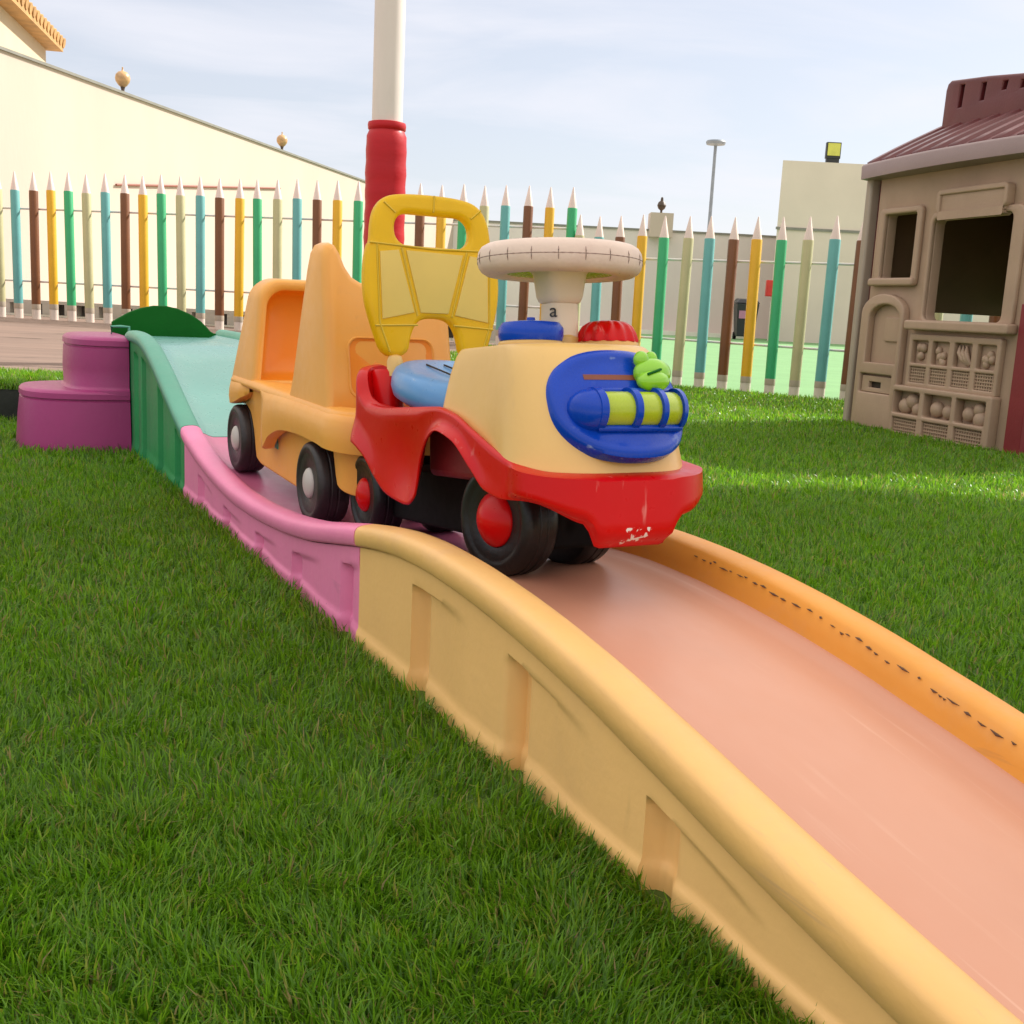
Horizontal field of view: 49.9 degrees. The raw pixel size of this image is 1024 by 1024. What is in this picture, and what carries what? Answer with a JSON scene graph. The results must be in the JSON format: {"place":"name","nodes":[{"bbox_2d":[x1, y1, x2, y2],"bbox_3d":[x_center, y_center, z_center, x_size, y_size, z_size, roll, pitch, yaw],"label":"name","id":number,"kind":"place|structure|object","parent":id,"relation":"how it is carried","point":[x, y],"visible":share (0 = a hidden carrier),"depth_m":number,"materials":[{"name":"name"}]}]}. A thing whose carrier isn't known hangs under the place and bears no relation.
{"place":"outdoors","nodes":[
{"label":"outdoors","id":0,"kind":"place"},
{"bbox_2d":[115,67,129,90],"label":"wall lamp","id":1,"kind":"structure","parent":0,"point":[122,78],"depth_m":13.54,"materials":[{"name":"beige glass"}]},
{"bbox_2d":[0,315,494,371],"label":"paving","id":2,"kind":"structure","parent":0,"point":[29,342],"depth_m":6.79,"materials":[{"name":"beige concrete"}]},
{"bbox_2d":[6,298,495,342],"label":"kerb wall","id":3,"kind":"structure","parent":2,"relation":"on","point":[116,313],"depth_m":9.76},
{"bbox_2d":[0,171,576,344],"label":"pencil fence","id":4,"kind":"object","parent":2,"relation":"on","point":[125,212],"visible":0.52,"depth_m":8.79,"materials":[{"name":"multicoloured wood"}]},
{"bbox_2d":[363,0,406,252],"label":"canopy pole","id":5,"kind":"object","parent":2,"relation":"on","point":[386,156],"visible":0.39,"depth_m":5.66,"materials":[{"name":"white metal"}]},
{"bbox_2d":[277,132,287,149],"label":"wall lamp","id":6,"kind":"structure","parent":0,"point":[282,140],"depth_m":18.26,"materials":[{"name":"beige glass"}]},
{"bbox_2d":[0,344,1023,1023],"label":"lawn","id":7,"kind":"structure","parent":0,"point":[658,894],"depth_m":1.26,"materials":[{"name":"green plant"}]},
{"bbox_2d":[0,389,19,419],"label":"bank edging","id":8,"kind":"object","parent":7,"relation":"on","point":[9,399],"visible":0.03,"depth_m":4.04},
{"bbox_2d":[16,331,130,452],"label":"toy steps","id":9,"kind":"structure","parent":7,"relation":"on","point":[86,400],"depth_m":3.36,"materials":[{"name":"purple plastic"}]},
{"bbox_2d":[110,306,243,494],"bbox_3d":[-0.912,-0.374,3.276,0.422,0.446,1.188,-3,12,-27],"label":"track section","id":10,"kind":"object","parent":7,"relation":"on","point":[181,365],"visible":0.48,"depth_m":3.11,"materials":[{"name":"green plastic"}]},
{"bbox_2d":[180,425,467,643],"bbox_3d":[-0.344,-0.017,2.237,0.399,0.182,1.264,-3,12,-27],"label":"track section","id":11,"kind":"object","parent":7,"relation":"on","point":[260,510],"visible":0.45,"depth_m":2.00,"materials":[{"name":"pink plastic"}]},
{"bbox_2d":[227,243,450,521],"bbox_3d":[-0.354,-0.278,2.232,0.282,0.507,0.836,-3,13,-27],"label":"ride on wagon","id":12,"kind":"object","parent":11,"relation":"on","point":[307,350],"visible":0.6,"depth_m":2.00,"materials":[{"name":"orange plastic"}]},
{"bbox_2d":[350,194,702,575],"bbox_3d":[-0.029,-0.213,1.611,0.278,0.562,0.782,-3,6,-27],"label":"ride on car","id":13,"kind":"object","parent":11,"relation":"on","point":[554,434],"visible":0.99,"depth_m":1.40,"materials":[{"name":"red plastic"}]},
{"bbox_2d":[354,524,1023,1023],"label":"track section","id":14,"kind":"object","parent":7,"relation":"on","point":[808,796],"visible":0.93,"depth_m":1.03,"materials":[{"name":"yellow plastic"}]},
{"bbox_2d":[575,214,1000,400],"bbox_3d":[1.965,-1.337,7.256,3.742,1.218,0.090,9,12,32],"label":"pencil fence","id":15,"kind":"object","parent":7,"relation":"on","point":[806,263],"visible":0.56,"depth_m":7.49,"materials":[{"name":"multicoloured wood"}]},
{"bbox_2d":[843,73,1023,454],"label":"playhouse","id":16,"kind":"object","parent":7,"relation":"on","point":[943,226],"visible":0.95,"depth_m":5.12,"materials":[{"name":"brown plastic"}]},
{"bbox_2d":[868,205,925,285],"bbox_3d":[1.847,-1.276,5.297,0.041,0.370,0.350,0,11,-17],"label":"window","id":17,"kind":"structure","parent":16,"relation":"in","point":[877,280],"depth_m":5.26,"materials":[{"name":"brown plastic"}]},
{"bbox_2d":[904,182,1023,334],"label":"serving window","id":18,"kind":"structure","parent":16,"relation":"in","point":[993,199],"depth_m":4.69,"materials":[{"name":"brown plastic"}]},
{"bbox_2d":[29,0,1023,235],"label":"sky","id":19,"kind":"structure","parent":0,"point":[618,103],"materials":[{"name":"white"}]},
{"bbox_2d":[640,334,844,399],"bbox_3d":[6.119,-2.231,16.342,16.000,0.001,25.940,3,11,0],"label":"court","id":20,"kind":"object","parent":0,"point":[808,371],"depth_m":12.19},
{"bbox_2d":[494,322,743,338],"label":"court kerb","id":21,"kind":"structure","parent":20,"relation":"on","point":[717,335],"depth_m":27.51,"materials":[{"name":"white concrete"}]},
{"bbox_2d":[732,298,759,338],"bbox_3d":[5.536,-4.579,26.149,0.546,0.968,0.550,3,11,0],"label":"rubbish bin","id":22,"kind":"object","parent":20,"relation":"on","point":[739,312],"visible":0.52,"depth_m":25.94,"materials":[{"name":"black plastic"}]},
{"label":"ground","id":23,"kind":"structure","parent":0,"visible":0},
{"bbox_2d":[0,0,65,61],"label":"villa","id":24,"kind":"object","parent":23,"relation":"on","point":[27,28],"visible":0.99,"depth_m":17.21,"materials":[{"name":"tile"}]},
{"bbox_2d":[0,46,453,310],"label":"boundary wall","id":25,"kind":"structure","parent":23,"relation":"on","point":[58,123],"depth_m":13.97,"materials":[{"name":"beige paint"}]},
{"bbox_2d":[115,184,280,188],"bbox_3d":[-4.326,-4.660,15.780,0.028,0.527,4.945,5,11,11],"label":"wall conduit","id":26,"kind":"object","parent":25,"relation":"attached to","point":[152,185],"depth_m":15.28,"materials":[{"name":"brown metal"}]},
{"bbox_2d":[453,219,775,338],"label":"boundary wall","id":27,"kind":"structure","parent":23,"relation":"on","point":[718,278],"depth_m":29.49,"materials":[{"name":"beige paint"}]},
{"bbox_2d":[648,197,673,237],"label":"wall pillar","id":28,"kind":"structure","parent":27,"relation":"on","point":[655,221],"depth_m":28.93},
{"bbox_2d":[765,280,772,296],"bbox_3d":[6.165,-5.348,26.322,0.180,0.380,0.158,3,11,0],"label":"fire hose box","id":29,"kind":"object","parent":27,"relation":"attached to","point":[769,287],"visible":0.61,"depth_m":26.25,"materials":[{"name":"red metal"}]},
{"bbox_2d":[767,281,772,295],"bbox_3d":[6.164,-5.335,26.247,0.140,0.340,0.007,3,11,0],"label":"cabinet door","id":30,"kind":"structure","parent":29,"relation":"in","point":[770,283],"depth_m":26.25,"materials":[{"name":"red metal"}]},
{"bbox_2d":[706,139,725,228],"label":"street lamp","id":31,"kind":"object","parent":23,"relation":"on","point":[715,143],"visible":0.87,"depth_m":49.86,"materials":[{"name":"grey metal"}]},
{"bbox_2d":[767,160,988,344],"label":"utility block","id":32,"kind":"structure","parent":23,"relation":"on","point":[822,195],"depth_m":26.14,"materials":[{"name":"beige paint"}]},
{"bbox_2d":[825,142,841,162],"bbox_3d":[7.562,-8.460,25.932,0.340,0.470,0.142,3,11,0],"label":"floodlight","id":33,"kind":"object","parent":32,"relation":"on","point":[832,152],"visible":1,"depth_m":25.87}
]}

